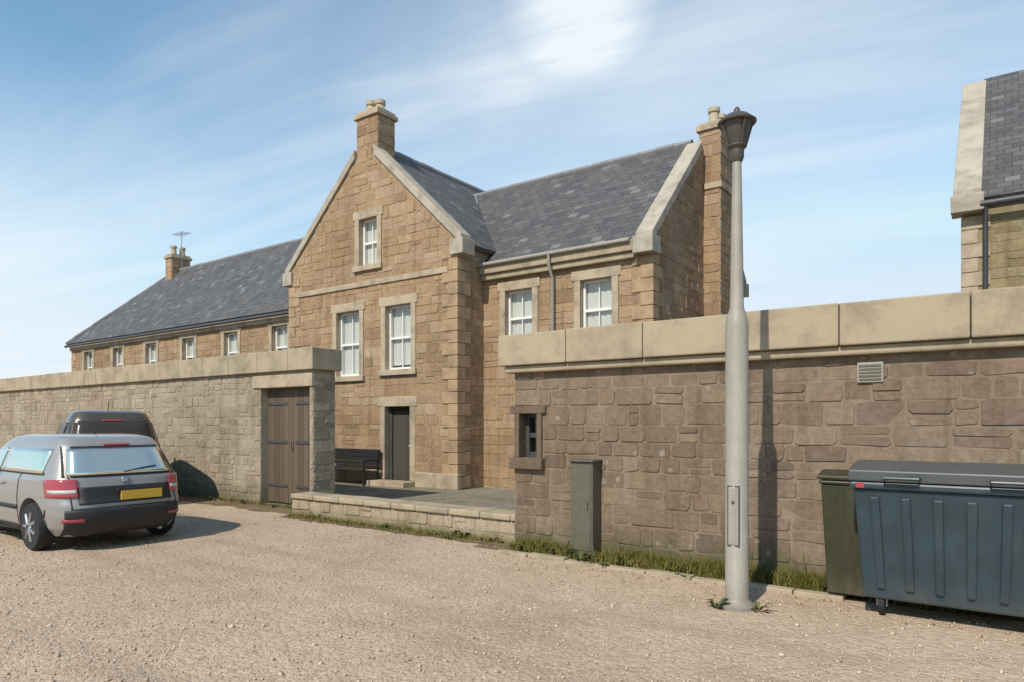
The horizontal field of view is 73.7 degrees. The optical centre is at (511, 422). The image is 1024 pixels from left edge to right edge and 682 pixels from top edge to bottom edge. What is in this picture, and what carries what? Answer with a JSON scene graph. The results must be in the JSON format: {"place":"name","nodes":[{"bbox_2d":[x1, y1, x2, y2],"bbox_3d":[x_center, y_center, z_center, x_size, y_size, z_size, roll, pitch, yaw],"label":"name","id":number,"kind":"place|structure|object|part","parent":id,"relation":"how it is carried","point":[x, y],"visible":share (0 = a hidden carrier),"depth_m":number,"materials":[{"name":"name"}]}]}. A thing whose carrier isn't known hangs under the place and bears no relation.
{"place":"outdoors","nodes":[
{"label":"outdoors","id":0,"kind":"place"},
{"bbox_2d":[265,481,514,509],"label":"yard","id":1,"kind":"structure","parent":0,"point":[497,498],"depth_m":15.19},
{"bbox_2d":[335,448,380,485],"bbox_3d":[-4.293,1.145,17.884,1.840,0.910,0.586,0,0,36],"label":"garden bench","id":2,"kind":"object","parent":1,"relation":"on","point":[364,458],"visible":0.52,"depth_m":17.91,"materials":[{"name":"black paint"}]},
{"bbox_2d":[0,487,1023,681],"bbox_3d":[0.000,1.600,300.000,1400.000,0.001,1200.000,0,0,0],"label":"ground","id":3,"kind":"structure","parent":0,"point":[189,510],"depth_m":5.55,"materials":[{"name":"beige gravel"}]},
{"bbox_2d":[0,422,178,550],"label":"hatchback car","id":4,"kind":"object","parent":3,"relation":"on","point":[63,485],"visible":1,"depth_m":8.71,"materials":[{"name":"silver metal"}]},
{"bbox_2d":[56,404,159,445],"bbox_3d":[-8.370,0.597,13.944,2.073,2.006,3.790,0,0,-37],"label":"tall car","id":5,"kind":"object","parent":3,"relation":"on","point":[117,421],"visible":0.2,"depth_m":12.68,"materials":[{"name":"black metal"}]},
{"bbox_2d":[0,347,341,502],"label":"garden wall","id":6,"kind":"structure","parent":3,"relation":"on","point":[259,426],"depth_m":14.19,"materials":[{"name":"grey stone"}]},
{"bbox_2d":[178,495,291,513],"bbox_3d":[-11.677,1.594,17.885,20.100,0.001,0.839,0,0,36],"label":"soil bed","id":7,"kind":"object","parent":3,"relation":"on","point":[257,507],"visible":0.25,"depth_m":13.32,"materials":[{"name":"brown soil"}]},
{"bbox_2d":[178,491,502,544],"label":"weeds","id":8,"kind":"object","parent":7,"relation":"on","point":[440,534],"visible":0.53,"depth_m":10.61,"materials":[{"name":"green plant"}]},
{"bbox_2d":[280,516,509,544],"bbox_3d":[-1.986,1.591,10.296,4.700,0.001,0.358,0,0,36],"label":"soil bed","id":9,"kind":"object","parent":3,"relation":"on","point":[457,539],"visible":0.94,"depth_m":9.81,"materials":[{"name":"brown soil"}]},
{"bbox_2d":[291,492,514,543],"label":"wall","id":10,"kind":"structure","parent":3,"relation":"on","point":[486,522],"depth_m":10.13,"materials":[{"name":"stone"}]},
{"bbox_2d":[64,98,748,489],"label":"stone house","id":11,"kind":"structure","parent":3,"relation":"on","point":[412,288],"depth_m":17.13,"materials":[{"name":"brown stone"}]},
{"bbox_2d":[81,348,94,369],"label":"window","id":12,"kind":"structure","parent":11,"relation":"in","point":[86,353],"depth_m":30.20,"materials":[{"name":"white paint"}]},
{"bbox_2d":[110,344,124,366],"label":"window","id":13,"kind":"structure","parent":11,"relation":"in","point":[117,351],"depth_m":28.60,"materials":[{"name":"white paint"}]},
{"bbox_2d":[142,339,158,363],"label":"window","id":14,"kind":"structure","parent":11,"relation":"in","point":[150,347],"depth_m":26.97,"materials":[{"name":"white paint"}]},
{"bbox_2d":[179,334,197,359],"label":"window","id":15,"kind":"structure","parent":11,"relation":"in","point":[188,343],"depth_m":25.33,"materials":[{"name":"white paint"}]},
{"bbox_2d":[220,327,241,355],"bbox_3d":[-9.566,-2.477,23.611,1.280,1.734,0.490,0,0,36],"label":"window","id":16,"kind":"structure","parent":11,"relation":"in","point":[230,338],"depth_m":23.73,"materials":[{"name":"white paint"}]},
{"bbox_2d":[267,320,288,350],"bbox_3d":[-7.340,-2.477,21.997,1.280,1.734,0.490,0,0,36],"label":"window","id":17,"kind":"structure","parent":11,"relation":"in","point":[278,332],"depth_m":22.12,"materials":[{"name":"white paint"}]},
{"bbox_2d":[331,301,365,381],"bbox_3d":[-4.335,-2.167,18.582,1.370,2.114,0.490,0,0,36],"label":"window","id":18,"kind":"structure","parent":11,"relation":"in","point":[347,319],"depth_m":18.63,"materials":[{"name":"white paint"}]},
{"bbox_2d":[352,205,383,272],"bbox_3d":[-3.692,-4.817,18.118,1.140,1.614,0.490,0,0,36],"label":"window","id":19,"kind":"structure","parent":11,"relation":"in","point":[368,222],"depth_m":18.16,"materials":[{"name":"white paint"}]},
{"bbox_2d":[378,293,417,375],"bbox_3d":[-2.793,-2.217,17.467,1.360,2.014,0.490,0,0,36],"label":"window","id":20,"kind":"structure","parent":11,"relation":"in","point":[398,313],"depth_m":17.54,"materials":[{"name":"white paint"}]},
{"bbox_2d":[390,406,409,480],"bbox_3d":[-2.799,0.590,17.527,0.900,2.020,0.120,0,0,36],"label":"door","id":21,"kind":"structure","parent":11,"relation":"in","point":[399,419],"depth_m":17.58,"materials":[{"name":"paint"}]},
{"bbox_2d":[497,277,539,352],"bbox_3d":[0.256,-2.567,16.492,1.240,1.714,0.490,0,0,36],"label":"window","id":22,"kind":"structure","parent":11,"relation":"in","point":[518,299],"depth_m":16.55,"materials":[{"name":"white paint"}]},
{"bbox_2d":[571,264,620,327],"bbox_3d":[1.956,-2.567,15.260,1.240,1.714,0.490,0,0,36],"label":"window","id":23,"kind":"structure","parent":11,"relation":"in","point":[596,290],"depth_m":15.31,"materials":[{"name":"white paint"}]},
{"bbox_2d":[178,484,843,610],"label":"broad leaved weeds","id":24,"kind":"object","parent":3,"relation":"on","point":[580,556],"visible":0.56,"depth_m":7.78,"materials":[{"name":"green plant"}]},
{"bbox_2d":[187,497,1023,644],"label":"fallen leaves","id":25,"kind":"object","parent":3,"relation":"on","point":[668,578],"visible":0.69,"depth_m":6.57,"materials":[{"name":"brown plant"}]},
{"bbox_2d":[495,549,844,601],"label":"kerb","id":26,"kind":"structure","parent":3,"relation":"on","point":[782,589],"depth_m":7.03,"materials":[{"name":"stone"}]},
{"bbox_2d":[717,106,756,611],"bbox_3d":[1.950,-0.545,5.920,0.330,4.390,0.330,0,0,36],"label":"lamp post","id":27,"kind":"object","parent":3,"relation":"on","point":[736,125],"visible":0.99,"depth_m":5.85,"materials":[{"name":"grey metal"}]},
{"bbox_2d":[728,487,737,545],"bbox_3d":[1.897,0.800,5.846,0.090,0.500,0.022,0,0,36],"label":"access door","id":28,"kind":"structure","parent":27,"relation":"in","point":[732,491],"depth_m":5.84,"materials":[{"name":"grey paint"}]},
{"bbox_2d":[474,535,1023,621],"bbox_3d":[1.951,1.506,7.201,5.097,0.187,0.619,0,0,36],"label":"grass","id":29,"kind":"structure","parent":3,"relation":"on","point":[705,567],"depth_m":7.20,"materials":[{"name":"green plant"}]},
{"bbox_2d":[568,459,602,556],"bbox_3d":[0.869,0.998,8.101,0.340,1.125,0.240,0,0,36],"label":"service cabinet","id":30,"kind":"object","parent":29,"relation":"on","point":[585,496],"visible":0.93,"depth_m":8.02,"materials":[{"name":"metal"}]},
{"bbox_3d":[0.810,1.000,8.017,0.256,1.000,0.025,0,0,36],"label":"door","id":31,"kind":"part","parent":30,"relation":"part of","materials":[{"name":"green paint"}]},
{"bbox_2d":[818,469,873,597],"bbox_3d":[3.090,1.014,6.240,0.440,1.168,0.561,0,0,36],"label":"wheelie bin","id":32,"kind":"object","parent":29,"relation":"on","point":[843,564],"visible":0.52,"depth_m":6.09,"materials":[{"name":"green plastic"}]},
{"bbox_2d":[498,286,1023,577],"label":"flat roofed annex","id":33,"kind":"object","parent":3,"relation":"on","point":[638,408],"visible":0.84,"depth_m":6.99,"materials":[{"name":"stone"}]},
{"bbox_2d":[509,405,546,469],"bbox_3d":[0.308,0.186,8.860,0.540,0.808,0.490,0,0,36],"label":"window","id":34,"kind":"structure","parent":33,"relation":"in","point":[524,457],"depth_m":8.79,"materials":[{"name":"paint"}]},
{"bbox_2d":[848,460,1023,617],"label":"waste container","id":35,"kind":"object","parent":3,"relation":"on","point":[947,534],"visible":0.99,"depth_m":5.31,"materials":[{"name":"blue metal"}]},
{"bbox_2d":[0,0,1023,378],"label":"sky","id":36,"kind":"structure","parent":0,"point":[127,126],"materials":[{"name":"blue"}]},
{"bbox_2d":[951,70,1023,293],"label":"neighbouring house","id":37,"kind":"structure","parent":0,"point":[987,202],"depth_m":13.94,"materials":[{"name":"beige stone"}]}
]}

